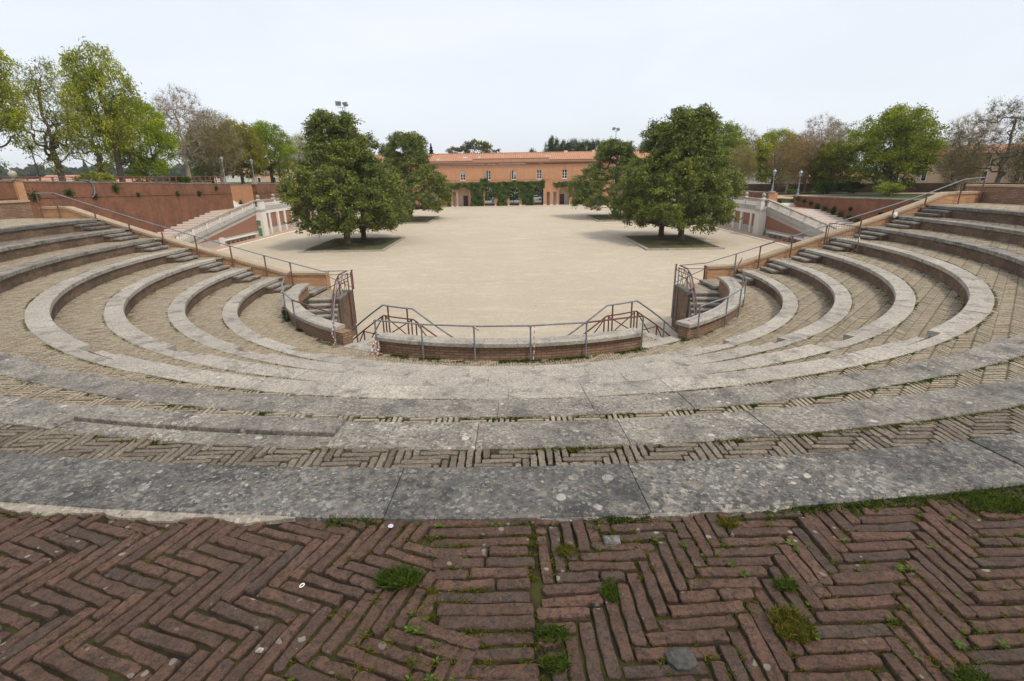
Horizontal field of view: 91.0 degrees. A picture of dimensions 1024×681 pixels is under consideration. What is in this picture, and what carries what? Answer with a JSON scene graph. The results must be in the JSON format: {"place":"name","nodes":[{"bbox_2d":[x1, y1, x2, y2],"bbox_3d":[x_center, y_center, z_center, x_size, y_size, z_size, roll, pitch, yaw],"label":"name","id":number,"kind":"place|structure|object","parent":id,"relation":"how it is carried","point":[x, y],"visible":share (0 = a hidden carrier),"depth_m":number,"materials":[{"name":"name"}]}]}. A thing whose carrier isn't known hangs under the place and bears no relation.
{"place":"outdoors","nodes":[
{"label":"outdoors","id":0,"kind":"place"},
{"bbox_2d":[184,182,279,183],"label":"terrace","id":1,"kind":"structure","parent":0,"point":[239,182],"depth_m":113.11,"materials":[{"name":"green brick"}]},
{"bbox_2d":[0,47,36,179],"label":"chestnut tree","id":2,"kind":"object","parent":1,"relation":"on","point":[9,117],"visible":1,"depth_m":40.11,"materials":[{"name":"green plant"}]},
{"bbox_2d":[0,55,102,180],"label":"chestnut tree","id":3,"kind":"object","parent":1,"relation":"on","point":[54,141],"visible":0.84,"depth_m":45.67,"materials":[{"name":"green plant"}]},
{"bbox_2d":[44,87,116,173],"bbox_3d":[-51.047,-24.650,61.321,8.869,11.454,8.576,-7,19,-19],"label":"chestnut tree","id":4,"kind":"object","parent":1,"relation":"on","point":[99,163],"visible":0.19,"depth_m":60.24,"materials":[{"name":"green plant"}]},
{"bbox_2d":[71,171,118,182],"bbox_3d":[-38.752,-14.971,46.800,3.594,1.729,3.187,-9,20,-24],"label":"bush","id":5,"kind":"object","parent":1,"relation":"on","point":[103,177],"visible":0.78,"depth_m":46.43,"materials":[{"name":"green plant"}]},
{"bbox_2d":[57,36,156,181],"bbox_3d":[-41.675,-23.133,51.679,7.616,14.285,7.462,-6,19,-14],"label":"chestnut tree","id":6,"kind":"object","parent":1,"relation":"on","point":[93,75],"visible":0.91,"depth_m":50.66,"materials":[{"name":"green plant"}]},
{"bbox_2d":[0,176,221,182],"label":"terrace fence","id":7,"kind":"object","parent":1,"relation":"on","point":[64,179],"visible":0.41,"depth_m":55.37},
{"bbox_2d":[95,95,182,181],"bbox_3d":[-42.635,-22.907,57.780,8.441,10.079,8.371,-7,19,-19],"label":"leafy tree","id":8,"kind":"object","parent":1,"relation":"on","point":[155,134],"visible":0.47,"depth_m":57.47,"materials":[{"name":"green plant"}]},
{"bbox_2d":[146,82,217,182],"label":"bare tree","id":9,"kind":"object","parent":1,"relation":"on","point":[183,155],"visible":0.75,"depth_m":68.54,"materials":[{"name":"brown plant"}]},
{"bbox_2d":[176,128,234,182],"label":"leafy tree","id":10,"kind":"object","parent":1,"relation":"on","point":[197,168],"visible":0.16,"depth_m":77.81,"materials":[{"name":"green plant"}]},
{"bbox_2d":[181,106,249,182],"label":"budding tree","id":11,"kind":"object","parent":1,"relation":"on","point":[226,148],"visible":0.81,"depth_m":72.29,"materials":[{"name":"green plant"}]},
{"bbox_2d":[208,117,268,183],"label":"leafy tree","id":12,"kind":"object","parent":1,"relation":"on","point":[259,150],"visible":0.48,"depth_m":79.87,"materials":[{"name":"green plant"}]},
{"bbox_2d":[241,119,299,182],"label":"leafy tree","id":13,"kind":"object","parent":1,"relation":"on","point":[280,156],"visible":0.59,"depth_m":86.62,"materials":[{"name":"green plant"}]},
{"bbox_2d":[283,132,311,174],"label":"budding tree","id":14,"kind":"object","parent":1,"relation":"on","point":[298,142],"visible":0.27,"depth_m":95.57,"materials":[{"name":"green plant"}]},
{"bbox_2d":[210,216,340,249],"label":"side path","id":15,"kind":"structure","parent":0,"point":[250,240],"depth_m":60.55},
{"bbox_2d":[310,131,415,238],"bbox_3d":[-17.437,-17.451,56.779,12.684,11.779,12.654,6,19,19],"label":"magnolia tree","id":16,"kind":"object","parent":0,"point":[375,144],"visible":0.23,"depth_m":54.78,"materials":[{"name":"green plant"}]},
{"bbox_2d":[459,139,492,152],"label":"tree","id":17,"kind":"object","parent":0,"point":[467,147],"visible":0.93,"depth_m":152.24,"materials":[{"name":"green plant"}]},
{"bbox_2d":[220,204,783,342],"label":"gravel square","id":18,"kind":"structure","parent":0,"point":[479,265],"depth_m":39.69,"materials":[{"name":"gravel"}]},
{"bbox_2d":[157,207,250,238],"bbox_3d":[-34.784,-16.302,68.330,5.000,3.350,55.620,-1,18,0],"label":"ramp stair","id":19,"kind":"object","parent":18,"relation":"on","point":[188,224],"visible":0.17,"depth_m":56.84,"materials":[{"name":"stone"}]},
{"bbox_2d":[168,201,258,248],"bbox_3d":[-32.203,-11.587,52.626,0.480,4.776,22.730,-1,18,0],"label":"sloping balustrade","id":20,"kind":"object","parent":18,"relation":"on","point":[242,221],"visible":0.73,"depth_m":56.40,"materials":[{"name":"stone"}]},
{"bbox_2d":[250,194,338,235],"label":"terrace balustrade","id":21,"kind":"object","parent":18,"relation":"on","point":[272,216],"visible":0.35,"depth_m":67.72,"materials":[{"name":"stone"}]},
{"bbox_2d":[307,286,355,336],"bbox_3d":[-7.945,-0.747,21.254,2.010,2.250,5.424,-3,18,-7],"label":"curved stair","id":22,"kind":"object","parent":18,"relation":"on","point":[342,309],"visible":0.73,"depth_m":21.64,"materials":[{"name":"stone"}]},
{"bbox_2d":[331,271,356,325],"bbox_3d":[-7.244,-1.225,21.205,0.451,2.772,3.859,-2,18,-4],"label":"curved railing","id":23,"kind":"object","parent":22,"relation":"on","point":[333,302],"visible":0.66,"depth_m":21.98,"materials":[{"name":"metal"}]},
{"bbox_2d":[298,237,405,252],"bbox_3d":[-16.780,-10.403,54.486,8.400,0.200,11.000,-1,18,0],"label":"planter bed","id":24,"kind":"object","parent":18,"relation":"on","point":[376,244],"visible":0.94,"depth_m":53.01,"materials":[{"name":"plant"}]},
{"bbox_2d":[274,108,413,244],"bbox_3d":[-17.418,-16.926,52.579,13.581,13.402,13.699,-1,18,0],"label":"magnolia tree","id":25,"kind":"object","parent":24,"relation":"in","point":[323,126],"visible":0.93,"depth_m":49.23,"materials":[{"name":"green plant"}]},
{"bbox_2d":[343,337,379,352],"bbox_3d":[-3.619,1.014,15.666,8.056,2.252,2.410,8,20,26],"label":"landing stair","id":26,"kind":"object","parent":18,"relation":"on","point":[365,345],"visible":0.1,"depth_m":14.74,"materials":[{"name":"stone"}]},
{"bbox_2d":[352,304,452,342],"bbox_3d":[-3.420,-0.020,15.877,5.485,2.315,0.570,8,20,26],"label":"landing guard","id":27,"kind":"object","parent":26,"relation":"on","point":[388,318],"visible":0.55,"depth_m":15.47,"materials":[{"name":"orange paint"}]},
{"bbox_2d":[395,216,438,223],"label":"planter bed","id":28,"kind":"object","parent":18,"relation":"on","point":[421,219],"visible":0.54,"depth_m":82.98,"materials":[{"name":"plant"}]},
{"bbox_2d":[364,131,455,218],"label":"magnolia tree","id":29,"kind":"object","parent":28,"relation":"in","point":[414,151],"visible":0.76,"depth_m":80.38,"materials":[{"name":"green plant"}]},
{"bbox_2d":[374,150,668,206],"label":"arcade building","id":30,"kind":"structure","parent":18,"relation":"on","point":[564,165],"depth_m":117.83,"materials":[{"name":"paint"}]},
{"bbox_2d":[446,178,588,206],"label":"ivy","id":31,"kind":"object","parent":30,"relation":"attached to","point":[499,188],"visible":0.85,"depth_m":118.32,"materials":[{"name":"green plant"}]},
{"bbox_2d":[586,214,633,221],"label":"planter bed","id":32,"kind":"object","parent":18,"relation":"on","point":[601,218],"visible":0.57,"depth_m":79.86,"materials":[{"name":"plant"}]},
{"bbox_2d":[567,136,646,213],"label":"magnolia tree","id":33,"kind":"object","parent":32,"relation":"in","point":[616,148],"visible":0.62,"depth_m":79.25,"materials":[{"name":"green plant"}]},
{"bbox_2d":[642,332,680,348],"bbox_3d":[3.557,0.892,15.666,8.056,2.252,2.409,-10,20,-26],"label":"landing stair","id":34,"kind":"object","parent":18,"relation":"on","point":[650,340],"visible":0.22,"depth_m":14.74,"materials":[{"name":"stone"}]},
{"bbox_2d":[566,300,674,337],"bbox_3d":[3.323,-0.136,15.877,5.485,2.315,0.570,-10,20,-26],"label":"landing guard","id":35,"kind":"object","parent":34,"relation":"on","point":[631,312],"visible":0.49,"depth_m":15.48,"materials":[{"name":"orange paint"}]},
{"bbox_2d":[622,234,724,250],"bbox_3d":[16.178,-10.218,52.206,7.300,0.200,11.000,-1,18,0],"label":"planter bed","id":36,"kind":"object","parent":18,"relation":"on","point":[655,242],"visible":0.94,"depth_m":50.79,"materials":[{"name":"plant"}]},
{"bbox_2d":[606,117,722,235],"bbox_3d":[16.738,-17.558,54.449,12.684,12.327,12.654,6,19,19],"label":"magnolia tree","id":37,"kind":"object","parent":36,"relation":"in","point":[654,130],"visible":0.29,"depth_m":53.00,"materials":[{"name":"green plant"}]},
{"bbox_2d":[614,102,748,239],"bbox_3d":[17.081,-16.794,50.833,12.704,13.120,12.815,14,23,38],"label":"magnolia tree","id":38,"kind":"object","parent":36,"relation":"in","point":[692,129],"visible":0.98,"depth_m":48.48,"materials":[{"name":"green plant"}]},
{"bbox_2d":[671,279,720,332],"bbox_3d":[8.117,-1.013,21.229,2.010,2.250,5.372,1,18,7],"label":"curved stair","id":39,"kind":"object","parent":18,"relation":"on","point":[706,290],"visible":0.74,"depth_m":21.67,"materials":[{"name":"stone"}]},
{"bbox_2d":[671,265,696,319],"bbox_3d":[7.402,-1.475,21.204,0.449,2.772,3.860,0,18,4],"label":"curved railing","id":40,"kind":"object","parent":39,"relation":"on","point":[692,290],"visible":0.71,"depth_m":21.97,"materials":[{"name":"metal"}]},
{"bbox_2d":[668,190,772,234],"bbox_3d":[27.981,-20.381,75.443,1.310,4.560,41.330,-1,18,0],"label":"terrace balustrade","id":41,"kind":"object","parent":18,"relation":"on","point":[753,215],"visible":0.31,"depth_m":59.43,"materials":[{"name":"stone"}]},
{"bbox_2d":[763,200,838,242],"bbox_3d":[28.425,-10.466,46.861,0.480,4.275,19.230,-1,18,0],"label":"sloping balustrade","id":42,"kind":"object","parent":18,"relation":"on","point":[779,220],"visible":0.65,"depth_m":51.11,"materials":[{"name":"stone"}]},
{"bbox_2d":[782,207,854,231],"bbox_3d":[31.022,-16.503,66.318,5.400,2.850,60.020,-1,18,0],"label":"ramp stair","id":43,"kind":"object","parent":18,"relation":"on","point":[824,216],"visible":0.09,"depth_m":52.19,"materials":[{"name":"stone"}]},
{"bbox_2d":[0,0,1023,169],"label":"sky","id":44,"kind":"structure","parent":0,"point":[509,75],"materials":[{"name":"white"}]},
{"bbox_2d":[485,171,882,200],"bbox_3d":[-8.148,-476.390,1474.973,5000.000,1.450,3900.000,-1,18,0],"label":"ground","id":45,"kind":"structure","parent":0,"point":[517,192],"depth_m":211.16,"materials":[{"name":"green plant"}]},
{"bbox_2d":[0,200,33,219],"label":"back wall","id":46,"kind":"structure","parent":45,"relation":"on","point":[14,209],"depth_m":24.48,"materials":[{"name":"brick"}]},
{"bbox_2d":[0,163,209,182],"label":"distant woods","id":47,"kind":"object","parent":45,"relation":"on","point":[31,170],"visible":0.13,"depth_m":410.75,"materials":[{"name":"green plant"}]},
{"bbox_2d":[0,180,233,232],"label":"rampart wall","id":48,"kind":"structure","parent":45,"relation":"on","point":[160,204],"depth_m":50.13,"materials":[{"name":"brick"}]},
{"bbox_2d":[2,170,27,199],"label":"rampart pier","id":49,"kind":"structure","parent":48,"relation":"attached to","point":[19,188],"depth_m":37.78,"materials":[{"name":"orange brick"}]},
{"bbox_2d":[39,206,330,289],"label":"stair wall","id":50,"kind":"structure","parent":45,"relation":"on","point":[316,278],"depth_m":23.22,"materials":[{"name":"orange brick"}]},
{"bbox_2d":[230,183,347,206],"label":"rampart wall","id":51,"kind":"structure","parent":45,"relation":"on","point":[245,193],"depth_m":70.64,"materials":[{"name":"brick"}]},
{"bbox_2d":[285,283,352,345],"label":"parapet","id":52,"kind":"structure","parent":45,"relation":"on","point":[310,323],"depth_m":15.86,"materials":[{"name":"stone"}]},
{"bbox_2d":[239,279,780,365],"bbox_3d":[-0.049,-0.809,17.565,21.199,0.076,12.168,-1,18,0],"label":"walkway paving","id":53,"kind":"structure","parent":45,"relation":"on","point":[269,324],"depth_m":15.78,"materials":[{"name":"stone"}]},
{"bbox_2d":[35,193,347,285],"bbox_3d":[-15.034,-4.656,23.184,15.234,4.283,0.596,2,18,8],"label":"handrail","id":54,"kind":"object","parent":53,"relation":"on","point":[93,206],"visible":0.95,"depth_m":22.95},
{"bbox_2d":[281,265,336,344],"bbox_3d":[-8.021,-1.556,18.638,0.989,1.044,10.025,-11,21,-27],"label":"parapet handrail","id":55,"kind":"object","parent":53,"relation":"on","point":[292,300],"visible":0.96,"depth_m":16.32,"materials":[{"name":"metal"}]},
{"bbox_2d":[373,315,644,361],"bbox_3d":[-0.076,-0.023,13.558,7.436,1.044,0.856,-1,18,0],"label":"parapet handrail","id":56,"kind":"object","parent":53,"relation":"on","point":[473,327],"visible":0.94,"depth_m":13.28,"materials":[{"name":"metal"}]},
{"bbox_2d":[373,347,648,363],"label":"foot weeds","id":57,"kind":"object","parent":53,"relation":"on","point":[525,360],"visible":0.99,"depth_m":13.48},
{"bbox_2d":[696,258,746,338],"bbox_3d":[8.281,-1.845,18.667,0.833,1.044,10.040,9,21,29],"label":"parapet handrail","id":58,"kind":"object","parent":53,"relation":"on","point":[741,289],"visible":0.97,"depth_m":15.93,"materials":[{"name":"metal"}]},
{"bbox_2d":[682,177,986,276],"bbox_3d":[14.916,-5.098,22.970,14.695,4.283,0.643,-3,18,-7],"label":"handrail","id":59,"kind":"object","parent":53,"relation":"on","point":[926,194],"visible":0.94,"depth_m":22.76,"materials":[{"name":"metal"}]},
{"bbox_2d":[375,328,645,360],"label":"parapet","id":60,"kind":"structure","parent":45,"relation":"on","point":[496,349],"depth_m":13.51,"materials":[{"name":"brick"}]},
{"bbox_2d":[676,276,743,339],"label":"parapet","id":61,"kind":"structure","parent":45,"relation":"on","point":[712,319],"depth_m":15.86,"materials":[{"name":"stone"}]},
{"bbox_2d":[704,191,982,278],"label":"stair wall","id":62,"kind":"structure","parent":45,"relation":"on","point":[714,271],"depth_m":23.09,"materials":[{"name":"orange brick"}]},
{"bbox_2d":[793,196,921,221],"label":"rampart wall","id":63,"kind":"structure","parent":45,"relation":"on","point":[860,205],"depth_m":49.71,"materials":[{"name":"brick"}]},
{"bbox_2d":[965,184,1023,204],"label":"back wall","id":64,"kind":"structure","parent":45,"relation":"on","point":[1003,193],"depth_m":23.15,"materials":[{"name":"brick"}]},
{"bbox_2d":[694,221,794,244],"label":"side path","id":65,"kind":"structure","parent":0,"point":[785,242],"depth_m":56.20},
{"bbox_2d":[775,181,935,202],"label":"terrace","id":66,"kind":"structure","parent":0,"point":[899,196],"depth_m":66.15,"materials":[{"name":"plant"}]},
{"bbox_2d":[694,118,751,174],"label":"leafy tree","id":67,"kind":"object","parent":66,"relation":"on","point":[732,128],"visible":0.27,"depth_m":87.12,"materials":[{"name":"green plant"}]},
{"bbox_2d":[725,141,760,187],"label":"budding tree","id":68,"kind":"object","parent":66,"relation":"on","point":[742,160],"visible":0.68,"depth_m":78.59,"materials":[{"name":"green plant"}]},
{"bbox_2d":[747,127,801,183],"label":"leafy tree","id":69,"kind":"object","parent":66,"relation":"on","point":[762,156],"visible":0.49,"depth_m":86.17,"materials":[{"name":"green plant"}]},
{"bbox_2d":[763,131,818,193],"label":"budding tree","id":70,"kind":"object","parent":66,"relation":"on","point":[783,156],"visible":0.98,"depth_m":72.43,"materials":[{"name":"brown plant"}]},
{"bbox_2d":[784,135,827,192],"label":"budding tree","id":71,"kind":"object","parent":66,"relation":"on","point":[807,176],"visible":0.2,"depth_m":74.04,"materials":[{"name":"brown plant"}]},
{"bbox_2d":[792,112,848,191],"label":"bare tree","id":72,"kind":"object","parent":66,"relation":"on","point":[828,136],"visible":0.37,"depth_m":74.57,"materials":[{"name":"brown plant"}]},
{"bbox_2d":[806,138,860,193],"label":"leafy tree","id":73,"kind":"object","parent":66,"relation":"on","point":[832,155],"visible":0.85,"depth_m":70.59,"materials":[{"name":"green plant"}]},
{"bbox_2d":[814,118,860,182],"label":"chestnut tree","id":74,"kind":"object","parent":66,"relation":"on","point":[845,128],"visible":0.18,"depth_m":85.44,"materials":[{"name":"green plant"}]},
{"bbox_2d":[707,183,1021,191],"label":"park wall","id":75,"kind":"structure","parent":66,"relation":"on","point":[925,187],"depth_m":75.49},
{"bbox_2d":[872,181,906,196],"bbox_3d":[43.582,-17.585,58.197,3.794,1.826,3.364,-13,22,-32],"label":"bush","id":76,"kind":"object","parent":66,"relation":"on","point":[887,186],"visible":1,"depth_m":57.63,"materials":[{"name":"green plant"}]},
{"bbox_2d":[841,102,958,194],"bbox_3d":[49.658,-24.829,65.330,12.347,11.339,12.451,6,19,19],"label":"leafy tree","id":77,"kind":"object","parent":66,"relation":"on","point":[924,146],"visible":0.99,"depth_m":63.09,"materials":[{"name":"green plant"}]},
{"bbox_2d":[883,143,1023,182],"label":"house","id":78,"kind":"structure","parent":66,"relation":"on","point":[991,178],"depth_m":87.89,"materials":[{"name":"white paint"}]},
{"bbox_2d":[932,136,993,191],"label":"budding tree","id":79,"kind":"object","parent":66,"relation":"on","point":[959,173],"visible":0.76,"depth_m":57.91,"materials":[{"name":"brown plant"}]},
{"bbox_2d":[934,109,1006,190],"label":"bare tree","id":80,"kind":"object","parent":66,"relation":"on","point":[992,128],"visible":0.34,"depth_m":61.55,"materials":[{"name":"brown plant"}]},
{"bbox_2d":[938,94,1023,183],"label":"twisted tree","id":81,"kind":"object","parent":66,"relation":"on","point":[1002,160],"visible":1,"depth_m":52.89,"materials":[{"name":"brown plant"}]},
{"bbox_2d":[996,133,1023,184],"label":"budding tree","id":82,"kind":"object","parent":66,"relation":"on","point":[1011,179],"visible":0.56,"depth_m":58.18,"materials":[{"name":"brown plant"}]},
{"bbox_2d":[777,192,938,198],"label":"terrace path","id":83,"kind":"structure","parent":0,"point":[780,196],"depth_m":68.39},
{"bbox_2d":[835,179,864,193],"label":"bush","id":84,"kind":"object","parent":83,"relation":"on","point":[853,185],"visible":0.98,"depth_m":68.14,"materials":[{"name":"green plant"}]},
{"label":"theatre mound","id":85,"kind":"structure","parent":0,"visible":0},
{"bbox_2d":[187,268,831,370],"bbox_3d":[-0.051,-0.668,16.871,24.162,0.801,13.765,-1,18,0],"label":"seating tier","id":86,"kind":"object","parent":85,"relation":"on","point":[208,314],"visible":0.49,"depth_m":15.08,"materials":[{"name":"stone"}]},
{"bbox_2d":[127,258,892,376],"bbox_3d":[-0.046,-0.891,16.139,27.003,0.801,15.296,-1,18,0],"label":"seating tier","id":87,"kind":"object","parent":86,"relation":"on","point":[153,309],"visible":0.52,"depth_m":13.42,"materials":[{"name":"stone"}]},
{"bbox_2d":[54,247,964,386],"bbox_3d":[-0.081,-1.121,15.428,29.809,0.801,16.876,-1,18,0],"label":"seating tier","id":88,"kind":"object","parent":87,"relation":"on","point":[83,316],"visible":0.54,"depth_m":11.42,"materials":[{"name":"stone"}]},
{"bbox_2d":[56,248,964,381],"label":"seam weeds","id":89,"kind":"object","parent":88,"relation":"on","point":[915,306],"visible":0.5,"depth_m":12.88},
{"bbox_2d":[0,237,1023,401],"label":"seating tier","id":90,"kind":"object","parent":88,"relation":"on","point":[41,311],"visible":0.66,"depth_m":9.10,"materials":[{"name":"stone"}]},
{"bbox_2d":[5,240,1012,399],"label":"seam weeds","id":91,"kind":"object","parent":90,"relation":"on","point":[770,381],"visible":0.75,"depth_m":8.38,"materials":[{"name":"plant"}]},
{"bbox_2d":[0,226,1023,421],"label":"seating tier","id":92,"kind":"object","parent":90,"relation":"on","point":[55,384],"visible":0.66,"depth_m":6.10,"materials":[{"name":"stone"}]},
{"bbox_2d":[0,215,1023,467],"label":"seating tier","id":93,"kind":"object","parent":92,"relation":"on","point":[26,425],"visible":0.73,"depth_m":4.20,"materials":[{"name":"stone"}]},
{"bbox_2d":[0,203,1023,680],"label":"seating tier","id":94,"kind":"object","parent":93,"relation":"on","point":[218,595],"visible":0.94,"depth_m":2.19,"materials":[{"name":"brick"}]},
{"bbox_2d":[369,559,429,591],"bbox_3d":[-0.475,0.986,2.111,0.244,0.048,0.203,5,19,16],"label":"grass tuft","id":95,"kind":"object","parent":94,"relation":"on","point":[392,577],"visible":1,"depth_m":2.10,"materials":[{"name":"plant"}]},
{"bbox_2d":[2,495,1023,680],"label":"joint moss","id":96,"kind":"object","parent":94,"relation":"on","point":[526,661],"visible":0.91,"depth_m":2.00,"materials":[{"name":"plant"}]},
{"bbox_2d":[11,506,1023,680],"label":"joint weeds","id":97,"kind":"object","parent":94,"relation":"on","point":[959,644],"visible":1,"depth_m":1.93,"materials":[{"name":"plant"}]},
{"bbox_2d":[532,619,571,644],"bbox_3d":[0.145,1.070,1.845,0.170,0.033,0.130,-1,18,0],"label":"grass tuft","id":98,"kind":"object","parent":94,"relation":"on","point":[545,632],"visible":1,"depth_m":1.85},
{"bbox_2d":[536,646,573,675],"bbox_3d":[0.147,1.105,1.738,0.133,0.033,0.126,10,21,30],"label":"grass tuft","id":99,"kind":"object","parent":94,"relation":"on","point":[560,664],"visible":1,"depth_m":1.73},
{"bbox_2d":[108,483,1023,529],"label":"seam weeds","id":100,"kind":"object","parent":94,"relation":"on","point":[873,504],"visible":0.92,"depth_m":2.53,"materials":[{"name":"plant"}]},
{"bbox_2d":[596,575,621,603],"bbox_3d":[0.395,1.005,2.038,0.107,0.028,0.156,-1,18,0],"label":"grass tuft","id":101,"kind":"object","parent":94,"relation":"on","point":[609,595],"visible":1,"depth_m":2.03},
{"bbox_2d":[665,647,697,671],"bbox_3d":[0.589,1.120,1.755,0.102,0.058,0.086,-1,18,0],"label":"dark cobble","id":102,"kind":"object","parent":94,"relation":"on","point":[680,659],"visible":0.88,"depth_m":1.74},
{"bbox_2d":[770,574,799,591],"bbox_3d":[1.114,0.989,2.048,0.125,0.029,0.105,-1,18,0],"label":"grass tuft","id":103,"kind":"object","parent":94,"relation":"on","point":[786,584],"visible":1,"depth_m":2.05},
{"bbox_2d":[763,602,819,644],"bbox_3d":[1.038,1.046,1.871,0.205,0.033,0.204,-1,18,0],"label":"grass tuft","id":104,"kind":"object","parent":94,"relation":"on","point":[782,624],"visible":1,"depth_m":1.86,"materials":[{"name":"plant"}]},
{"bbox_2d":[943,658,996,680],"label":"grass tuft","id":105,"kind":"object","parent":94,"relation":"on","point":[965,676],"visible":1,"depth_m":1.67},
{"bbox_2d":[961,490,1023,514],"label":"grass tuft","id":106,"kind":"object","parent":94,"relation":"on","point":[995,504],"visible":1,"depth_m":2.51,"materials":[{"name":"plant"}]},
{"bbox_2d":[58,404,1023,454],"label":"seam weeds","id":107,"kind":"object","parent":93,"relation":"on","point":[571,448],"visible":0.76,"depth_m":4.12,"materials":[{"name":"plant"}]},
{"bbox_2d":[14,246,1023,421],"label":"seam weeds","id":108,"kind":"object","parent":92,"relation":"on","point":[847,394],"visible":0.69,"depth_m":5.78,"materials":[{"name":"plant"}]},
{"bbox_2d":[127,258,891,371],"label":"seam weeds","id":109,"kind":"object","parent":87,"relation":"on","point":[851,294],"visible":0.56,"depth_m":14.66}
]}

